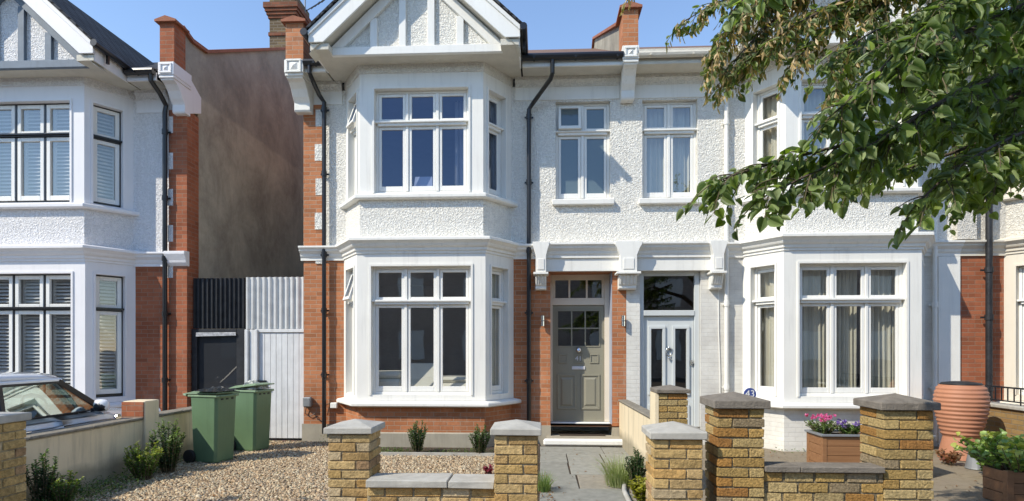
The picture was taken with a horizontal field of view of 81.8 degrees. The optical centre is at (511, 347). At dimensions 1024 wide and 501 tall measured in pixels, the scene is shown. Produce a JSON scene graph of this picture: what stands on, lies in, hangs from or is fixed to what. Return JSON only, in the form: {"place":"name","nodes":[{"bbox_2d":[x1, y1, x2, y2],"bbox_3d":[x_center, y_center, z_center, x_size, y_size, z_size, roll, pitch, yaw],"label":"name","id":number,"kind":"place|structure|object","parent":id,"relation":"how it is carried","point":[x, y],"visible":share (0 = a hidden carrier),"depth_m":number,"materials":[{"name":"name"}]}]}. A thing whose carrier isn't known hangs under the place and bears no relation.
{"place":"outdoors","nodes":[
{"label":"outdoors","id":0,"kind":"place"},
{"bbox_2d":[0,0,324,410],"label":"terraced house","id":1,"kind":"structure","parent":0,"point":[139,192],"depth_m":10.77,"materials":[{"name":"white paint"}]},
{"bbox_2d":[0,103,69,202],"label":"window","id":2,"kind":"structure","parent":1,"relation":"in","point":[16,136],"depth_m":10.41,"materials":[{"name":"black paint"}]},
{"bbox_2d":[0,274,70,385],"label":"window","id":3,"kind":"structure","parent":1,"relation":"in","point":[45,309],"depth_m":10.39,"materials":[{"name":"black paint"}]},
{"bbox_2d":[93,105,121,207],"bbox_3d":[-7.306,-3.415,10.625,0.233,1.760,0.500,0,0,38],"label":"window","id":4,"kind":"structure","parent":1,"relation":"in","point":[114,142],"depth_m":10.69,"materials":[{"name":"black paint"}]},
{"bbox_2d":[96,275,124,397],"bbox_3d":[-7.261,-0.210,10.615,0.233,2.170,0.500,0,0,37],"label":"window","id":5,"kind":"structure","parent":1,"relation":"in","point":[101,309],"depth_m":10.69,"materials":[{"name":"black paint"}]},
{"bbox_2d":[192,278,245,390],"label":"side gate","id":6,"kind":"structure","parent":1,"relation":"attached to","point":[218,356],"depth_m":10.90,"materials":[{"name":"black paint"}]},
{"bbox_2d":[64,439,538,500],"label":"gravel","id":7,"kind":"structure","parent":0,"point":[288,459],"depth_m":7.78,"materials":[{"name":"beige gravel"}]},
{"bbox_2d":[24,448,60,500],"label":"evergreen shrub","id":8,"kind":"object","parent":7,"relation":"on","point":[40,482],"visible":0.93,"depth_m":6.12,"materials":[{"name":"green plant"}]},
{"bbox_2d":[44,470,83,500],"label":"evergreen shrub","id":9,"kind":"object","parent":7,"relation":"on","point":[64,490],"visible":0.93,"depth_m":6.17,"materials":[{"name":"green plant"}]},
{"bbox_2d":[123,441,163,480],"bbox_3d":[-4.671,1.430,7.530,0.496,0.506,0.455,0,0,3],"label":"evergreen shrub","id":10,"kind":"object","parent":7,"relation":"on","point":[138,470],"visible":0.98,"depth_m":7.46,"materials":[{"name":"green plant"}]},
{"bbox_2d":[149,418,185,473],"bbox_3d":[-4.608,1.311,7.944,0.470,0.742,0.481,0,0,3],"label":"evergreen shrub","id":11,"kind":"object","parent":7,"relation":"on","point":[172,448],"visible":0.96,"depth_m":7.91,"materials":[{"name":"green plant"}]},
{"bbox_2d":[183,390,239,462],"bbox_3d":[-4.465,1.150,8.777,0.656,1.059,0.500,0,0,17],"label":"wheelie bin","id":12,"kind":"object","parent":7,"relation":"on","point":[213,420],"visible":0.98,"depth_m":8.59,"materials":[{"name":"green plastic"}]},
{"bbox_2d":[196,386,237,391],"bbox_3d":[-4.338,0.593,8.702,0.390,0.064,0.470,0,0,17],"label":"plastic bag","id":13,"kind":"object","parent":12,"relation":"on","point":[216,389],"visible":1,"depth_m":8.58,"materials":[{"name":"black plastic"}]},
{"bbox_2d":[230,382,274,450],"bbox_3d":[-4.331,1.125,9.757,0.656,1.109,0.500,0,0,17],"label":"wheelie bin","id":14,"kind":"object","parent":7,"relation":"on","point":[252,419],"visible":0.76,"depth_m":9.56,"materials":[{"name":"green plastic"}]},
{"bbox_2d":[239,380,269,389],"bbox_3d":[-4.231,0.594,9.716,0.360,0.142,0.380,0,0,17],"label":"plastic bag","id":15,"kind":"object","parent":14,"relation":"on","point":[257,387],"visible":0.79,"depth_m":9.61,"materials":[{"name":"white plastic"}]},
{"bbox_2d":[483,464,492,473],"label":"red leaf plant","id":16,"kind":"object","parent":7,"relation":"on","point":[488,470],"visible":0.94,"depth_m":7.73,"materials":[{"name":"red plant"}]},
{"bbox_2d":[28,435,981,500],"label":"weeds","id":17,"kind":"object","parent":7,"relation":"on","point":[107,482],"visible":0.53,"depth_m":7.06,"materials":[{"name":"green plant"}]},
{"bbox_2d":[381,446,494,452],"bbox_3d":[-1.004,1.668,9.871,2.830,0.001,1.340,0,0,3],"label":"planting bed","id":18,"kind":"object","parent":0,"point":[432,449],"visible":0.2,"depth_m":9.72,"materials":[{"name":"soil"}]},
{"bbox_2d":[407,420,427,451],"bbox_3d":[-1.500,1.403,9.360,0.333,0.538,0.393,0,0,3],"label":"box shrub","id":19,"kind":"object","parent":18,"relation":"on","point":[418,443],"visible":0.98,"depth_m":9.31,"materials":[{"name":"green plant"}]},
{"bbox_2d":[380,452,494,457],"bbox_3d":[-1.030,1.663,9.852,2.880,0.075,1.380,0,0,3],"label":"bed edging","id":20,"kind":"object","parent":18,"relation":"on","point":[433,453],"visible":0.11,"depth_m":9.18,"materials":[{"name":"stone"}]},
{"bbox_2d":[468,423,489,452],"bbox_3d":[-0.500,1.421,9.181,0.349,0.503,0.345,0,0,22],"label":"box shrub","id":21,"kind":"object","parent":18,"relation":"on","point":[480,443],"visible":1,"depth_m":9.16,"materials":[{"name":"green plant"}]},
{"bbox_2d":[269,426,608,438],"bbox_3d":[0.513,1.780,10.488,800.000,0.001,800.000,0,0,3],"label":"ground","id":22,"kind":"structure","parent":0,"point":[554,428],"depth_m":12.92,"materials":[{"name":"grey concrete"}]},
{"bbox_2d":[0,412,31,500],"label":"garden pier","id":23,"kind":"structure","parent":22,"relation":"on","point":[12,457],"depth_m":5.02,"materials":[{"name":"brick"}]},
{"bbox_2d":[24,399,192,500],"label":"garden wall","id":24,"kind":"structure","parent":22,"relation":"on","point":[91,451],"depth_m":7.35,"materials":[{"name":"beige paint"}]},
{"bbox_2d":[323,419,540,500],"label":"garden wall","id":25,"kind":"structure","parent":22,"relation":"on","point":[354,458],"depth_m":4.65,"materials":[{"name":"brick"}]},
{"bbox_2d":[618,385,690,474],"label":"garden wall","id":26,"kind":"structure","parent":22,"relation":"on","point":[668,403],"depth_m":7.21,"materials":[{"name":"paint"}]},
{"bbox_2d":[641,421,707,500],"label":"gate pier","id":27,"kind":"structure","parent":22,"relation":"on","point":[674,457],"depth_m":4.35,"materials":[{"name":"brick"}]},
{"bbox_2d":[700,392,940,500],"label":"garden wall","id":28,"kind":"structure","parent":22,"relation":"on","point":[896,449],"depth_m":4.39,"materials":[{"name":"brick"}]},
{"bbox_2d":[980,401,1023,452],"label":"garden wall","id":29,"kind":"structure","parent":22,"relation":"on","point":[1008,418],"depth_m":9.12,"materials":[{"name":"yellow brick"}]},
{"bbox_2d":[985,385,1023,405],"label":"railing","id":30,"kind":"object","parent":29,"relation":"on","point":[1013,388],"visible":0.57,"depth_m":9.23,"materials":[{"name":"metal"}]},
{"bbox_2d":[281,0,642,447],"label":"terraced house","id":31,"kind":"structure","parent":0,"point":[400,268],"depth_m":10.37,"materials":[{"name":"white paint"}]},
{"bbox_2d":[245,277,303,437],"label":"side gate","id":32,"kind":"structure","parent":31,"relation":"attached to","point":[274,346],"depth_m":10.82,"materials":[{"name":"white paint"}]},
{"bbox_2d":[258,333,303,437],"bbox_3d":[-4.223,0.687,10.796,0.875,1.925,0.117,0,0,3],"label":"gate door","id":33,"kind":"structure","parent":32,"relation":"in","point":[281,355],"depth_m":10.82,"materials":[{"name":"white paint"}]},
{"bbox_2d":[343,271,352,391],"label":"window","id":34,"kind":"structure","parent":31,"relation":"in","point":[346,297],"depth_m":10.45,"materials":[{"name":"white paint"}]},
{"bbox_2d":[346,102,355,193],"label":"window","id":35,"kind":"structure","parent":31,"relation":"in","point":[352,119],"depth_m":10.44,"materials":[{"name":"white paint"}]},
{"bbox_2d":[372,266,470,394],"bbox_3d":[-1.528,-0.295,10.034,1.730,2.170,0.145,0,0,3],"label":"window","id":36,"kind":"structure","parent":31,"relation":"in","point":[406,302],"depth_m":10.04,"materials":[{"name":"white paint"}]},
{"bbox_2d":[375,90,467,192],"bbox_3d":[-1.526,-3.500,10.064,1.640,1.760,0.145,0,0,3],"label":"window","id":37,"kind":"structure","parent":31,"relation":"in","point":[407,124],"depth_m":10.07,"materials":[{"name":"white paint"}]},
{"bbox_2d":[414,177,432,185],"bbox_3d":[-1.537,-2.800,10.252,0.340,0.360,0.130,0,0,3],"label":"white board","id":38,"kind":"object","parent":31,"relation":"on","point":[423,181],"visible":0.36,"depth_m":10.26,"materials":[{"name":"paint"}]},
{"bbox_2d":[379,363,468,391],"bbox_3d":[-1.573,0.826,10.645,2.350,1.108,0.790,0,0,3],"label":"sofa","id":39,"kind":"object","parent":31,"relation":"in","point":[422,374],"visible":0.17,"depth_m":10.39,"materials":[{"name":"beige fabric"}]},
{"bbox_2d":[455,101,463,185],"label":"curtain","id":40,"kind":"object","parent":31,"relation":"hanging from","point":[459,150],"visible":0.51,"depth_m":10.36,"materials":[{"name":"white fabric"}]},
{"bbox_2d":[489,102,495,189],"bbox_3d":[-0.226,-3.495,10.573,0.103,1.650,0.550,0,0,39],"label":"window pane","id":41,"kind":"structure","parent":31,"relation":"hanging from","point":[492,150],"depth_m":10.42,"materials":[{"name":"glass"}]},
{"bbox_2d":[492,274,497,385],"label":"curtain","id":42,"kind":"object","parent":31,"relation":"hanging from","point":[494,334],"visible":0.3,"depth_m":10.39,"materials":[{"name":"grey fabric"}]},
{"bbox_2d":[489,94,503,196],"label":"window","id":43,"kind":"structure","parent":31,"relation":"in","point":[494,129],"depth_m":10.38,"materials":[{"name":"white paint"}]},
{"bbox_2d":[492,268,506,393],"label":"window","id":44,"kind":"structure","parent":31,"relation":"in","point":[498,303],"depth_m":10.38,"materials":[{"name":"white paint"}]},
{"bbox_2d":[541,315,543,325],"bbox_3d":[0.537,-0.478,10.432,0.066,0.190,0.108,0,0,3],"label":"wall lamp","id":45,"kind":"object","parent":31,"relation":"attached to","point":[542,320],"visible":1,"depth_m":10.38,"materials":[{"name":"silver metal"}]},
{"bbox_2d":[553,305,603,420],"bbox_3d":[1.222,0.280,10.863,0.940,2.130,0.120,0,0,3],"label":"front door","id":46,"kind":"structure","parent":31,"relation":"in","point":[578,330],"depth_m":10.90,"materials":[{"name":"green paint"}]},
{"bbox_2d":[559,432,604,435],"bbox_3d":[1.249,1.543,10.592,0.800,0.016,0.320,0,0,3],"label":"doormat","id":47,"kind":"object","parent":31,"relation":"on","point":[578,434],"visible":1,"depth_m":10.50,"materials":[{"name":"black rubber"}]},
{"bbox_2d":[556,103,609,198],"bbox_3d":[1.256,-3.490,10.522,1.000,1.740,0.198,0,0,3],"label":"window","id":48,"kind":"structure","parent":31,"relation":"in","point":[582,130],"depth_m":10.56,"materials":[{"name":"white paint"}]},
{"bbox_2d":[621,315,624,325],"bbox_3d":[1.946,-0.475,10.363,0.066,0.190,0.108,0,0,3],"label":"wall lamp","id":49,"kind":"object","parent":31,"relation":"attached to","point":[622,320],"visible":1,"depth_m":10.31,"materials":[{"name":"silver metal"}]},
{"bbox_2d":[68,0,1008,61],"label":"sky","id":50,"kind":"structure","parent":0,"point":[215,24],"materials":[{"name":"blue"}]},
{"bbox_2d":[538,446,645,500],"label":"garden path","id":51,"kind":"structure","parent":0,"point":[591,480],"depth_m":7.91,"materials":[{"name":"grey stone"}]},
{"bbox_2d":[538,470,559,492],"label":"ornamental grass","id":52,"kind":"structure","parent":51,"relation":"on","point":[544,486],"depth_m":6.83,"materials":[{"name":"green plant"}]},
{"bbox_2d":[592,452,643,487],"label":"ornamental grass","id":53,"kind":"object","parent":51,"relation":"on","point":[617,476],"depth_m":7.07,"materials":[{"name":"green plant"}]},
{"bbox_2d":[622,483,630,500],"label":"border edging","id":54,"kind":"object","parent":51,"relation":"on","point":[624,492],"visible":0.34,"depth_m":6.61,"materials":[{"name":"stone"}]},
{"bbox_2d":[626,0,964,451],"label":"terraced house","id":55,"kind":"structure","parent":0,"point":[696,302],"depth_m":10.15,"materials":[{"name":"white paint"}]},
{"bbox_2d":[647,108,663,192],"bbox_3d":[2.546,-3.480,10.698,0.440,1.720,0.102,0,0,3],"label":"curtain","id":56,"kind":"object","parent":55,"relation":"hanging from","point":[655,163],"visible":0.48,"depth_m":10.68,"materials":[{"name":"white fabric"}]},
{"bbox_2d":[644,316,693,425],"bbox_3d":[2.771,0.502,10.452,0.875,2.135,0.110,0,0,3],"label":"front door","id":57,"kind":"structure","parent":55,"relation":"in","point":[668,340],"depth_m":10.48,"materials":[{"name":"white paint"}]},
{"bbox_2d":[642,102,696,197],"bbox_3d":[2.775,-3.490,10.474,1.000,1.740,0.145,0,0,3],"label":"window","id":58,"kind":"structure","parent":55,"relation":"in","point":[668,132],"depth_m":10.48,"materials":[{"name":"white paint"}]},
{"bbox_2d":[673,108,689,191],"bbox_3d":[3.025,-3.480,10.663,0.440,1.720,0.104,0,0,3],"label":"curtain","id":59,"kind":"object","parent":55,"relation":"hanging from","point":[681,161],"visible":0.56,"depth_m":10.66,"materials":[{"name":"white fabric"}]},
{"bbox_2d":[744,388,755,396],"bbox_3d":[1.876,0.397,4.667,0.098,0.166,0.019,0,0,3],"label":"number plaque","id":60,"kind":"object","parent":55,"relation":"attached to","point":[750,391],"visible":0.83,"depth_m":4.66,"materials":[{"name":"blue ceramic"}]},
{"bbox_2d":[752,266,774,394],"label":"window","id":61,"kind":"structure","parent":55,"relation":"in","point":[760,302],"depth_m":10.15,"materials":[{"name":"white paint"}]},
{"bbox_2d":[755,87,777,189],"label":"window","id":62,"kind":"structure","parent":55,"relation":"in","point":[762,125],"depth_m":10.15,"materials":[{"name":"white paint"}]},
{"bbox_2d":[761,272,773,386],"bbox_3d":[4.476,-0.280,10.116,0.109,2.160,0.431,0,0,-32],"label":"curtain","id":63,"kind":"object","parent":55,"relation":"hanging from","point":[767,370],"visible":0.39,"depth_m":10.23,"materials":[{"name":"beige fabric"}]},
{"bbox_2d":[764,96,776,184],"bbox_3d":[4.522,-3.470,10.126,0.113,1.700,0.432,0,0,-34],"label":"curtain","id":64,"kind":"object","parent":55,"relation":"hanging from","point":[770,135],"visible":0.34,"depth_m":10.23,"materials":[{"name":"beige fabric"}]},
{"bbox_2d":[801,270,825,387],"bbox_3d":[4.997,-0.280,9.923,0.540,2.160,0.109,0,0,3],"label":"curtain","id":65,"kind":"object","parent":55,"relation":"hanging from","point":[813,343],"visible":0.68,"depth_m":9.91,"materials":[{"name":"beige fabric"}]},
{"bbox_2d":[836,270,856,387],"bbox_3d":[5.578,-0.280,9.931,0.460,2.160,0.111,0,0,3],"label":"curtain","id":66,"kind":"object","parent":55,"relation":"hanging from","point":[846,342],"visible":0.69,"depth_m":9.92,"materials":[{"name":"beige fabric"}]},
{"bbox_2d":[804,91,890,171],"bbox_3d":[5.538,-3.470,9.941,1.600,1.700,0.124,0,0,3],"label":"curtain","id":67,"kind":"object","parent":55,"relation":"hanging from","point":[815,99],"visible":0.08,"depth_m":9.95,"materials":[{"name":"white fabric"}]},
{"bbox_2d":[802,81,897,186],"bbox_3d":[5.527,-3.500,9.719,1.640,1.760,0.145,0,0,3],"label":"window","id":68,"kind":"structure","parent":55,"relation":"in","point":[807,115],"depth_m":9.75,"materials":[{"name":"white paint"}]},
{"bbox_2d":[800,264,904,395],"bbox_3d":[5.526,-0.295,9.689,1.730,2.170,0.145,0,0,3],"label":"window","id":69,"kind":"structure","parent":55,"relation":"in","point":[865,300],"depth_m":9.69,"materials":[{"name":"white paint"}]},
{"bbox_2d":[871,270,893,387],"bbox_3d":[6.115,-0.280,9.854,0.500,2.160,0.111,0,0,3],"label":"curtain","id":70,"kind":"object","parent":55,"relation":"hanging from","point":[882,343],"visible":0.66,"depth_m":9.86,"materials":[{"name":"beige fabric"}]},
{"bbox_2d":[701,445,991,500],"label":"front patio","id":71,"kind":"structure","parent":0,"point":[946,477],"depth_m":7.72,"materials":[{"name":"beige stone"}]},
{"bbox_2d":[85,445,980,500],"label":"fallen leaves","id":72,"kind":"object","parent":71,"relation":"on","point":[435,469],"visible":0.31,"depth_m":7.43,"materials":[{"name":"brown plant"}]},
{"bbox_2d":[804,429,935,470],"bbox_3d":[4.777,1.406,7.941,1.448,0.548,0.510,0,0,3],"label":"planter box","id":73,"kind":"object","parent":71,"relation":"on","point":[836,446],"visible":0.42,"depth_m":7.74,"materials":[{"name":"brown wood"}]},
{"bbox_2d":[804,413,839,433],"bbox_3d":[4.226,1.033,8.021,0.463,0.303,0.416,0,0,-11],"label":"geranium plant","id":74,"kind":"object","parent":73,"relation":"on","point":[825,426],"visible":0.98,"depth_m":7.97,"materials":[{"name":"pink plant"}]},
{"bbox_2d":[836,418,860,433],"bbox_3d":[4.483,1.060,7.891,0.368,0.249,0.420,0,0,17],"label":"pansy plant","id":75,"kind":"object","parent":73,"relation":"on","point":[853,428],"visible":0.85,"depth_m":7.83,"materials":[{"name":"purple plant"}]},
{"bbox_2d":[935,448,964,464],"bbox_3d":[6.335,1.575,8.542,0.328,0.217,0.337,0,0,3],"label":"red leaf plant","id":76,"kind":"object","parent":71,"relation":"on","point":[951,458],"visible":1,"depth_m":8.55,"materials":[{"name":"plant"}]},
{"bbox_2d":[933,381,990,460],"bbox_3d":[6.872,1.094,9.050,0.716,1.172,0.716,0,0,3],"label":"terracotta urn","id":77,"kind":"object","parent":71,"relation":"on","point":[965,409],"visible":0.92,"depth_m":8.82,"materials":[{"name":"ceramic"}]},
{"bbox_2d":[964,454,980,469],"bbox_3d":[6.486,1.542,8.260,0.270,0.275,0.270,0,0,3],"label":"metal pot","id":78,"kind":"object","parent":71,"relation":"on","point":[970,462],"visible":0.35,"depth_m":8.21,"materials":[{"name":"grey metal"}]},
{"bbox_2d":[964,428,1023,469],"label":"leafy bush","id":79,"kind":"object","parent":71,"relation":"on","point":[980,463],"visible":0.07,"depth_m":7.56,"materials":[{"name":"green plant"}]},
{"bbox_2d":[983,465,1023,500],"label":"planter box","id":80,"kind":"object","parent":71,"relation":"on","point":[1002,484],"visible":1,"depth_m":6.37,"materials":[{"name":"wood"}]},
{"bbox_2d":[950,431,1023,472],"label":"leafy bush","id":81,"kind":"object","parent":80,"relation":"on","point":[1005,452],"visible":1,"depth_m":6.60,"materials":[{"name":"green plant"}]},
{"bbox_2d":[953,43,1023,404],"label":"terraced house","id":82,"kind":"structure","parent":0,"point":[992,302],"depth_m":10.07,"materials":[{"name":"beige paint"}]},
{"bbox_2d":[1017,266,1023,394],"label":"window","id":83,"kind":"structure","parent":82,"relation":"in","point":[1021,268],"depth_m":9.98,"materials":[{"name":"white paint"}]},
{"label":"path border","id":84,"kind":"structure","parent":0,"visible":0},
{"bbox_2d":[623,447,646,482],"bbox_3d":[1.469,1.408,6.895,0.274,0.508,0.308,0,0,42],"label":"box shrub","id":85,"kind":"object","parent":84,"relation":"on","point":[636,465],"visible":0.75,"depth_m":6.85,"materials":[{"name":"green plant"}]},
{"bbox_2d":[628,475,646,500],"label":"golden shrub","id":86,"kind":"object","parent":84,"relation":"on","point":[638,489],"visible":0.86,"depth_m":6.32,"materials":[{"name":"yellow plant"}]},
{"label":"pavement","id":87,"kind":"structure","parent":0,"visible":0},
{"bbox_2d":[620,0,1023,248],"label":"lime tree","id":88,"kind":"object","parent":87,"relation":"on","point":[922,68],"visible":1,"depth_m":2.69,"materials":[{"name":"green plant"}]},
{"label":"driveway","id":89,"kind":"structure","parent":0,"visible":0},
{"bbox_2d":[0,372,160,433],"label":"parked car","id":90,"kind":"object","parent":89,"relation":"on","point":[49,401],"visible":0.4,"depth_m":7.64,"materials":[{"name":"silver metal"}]}
]}

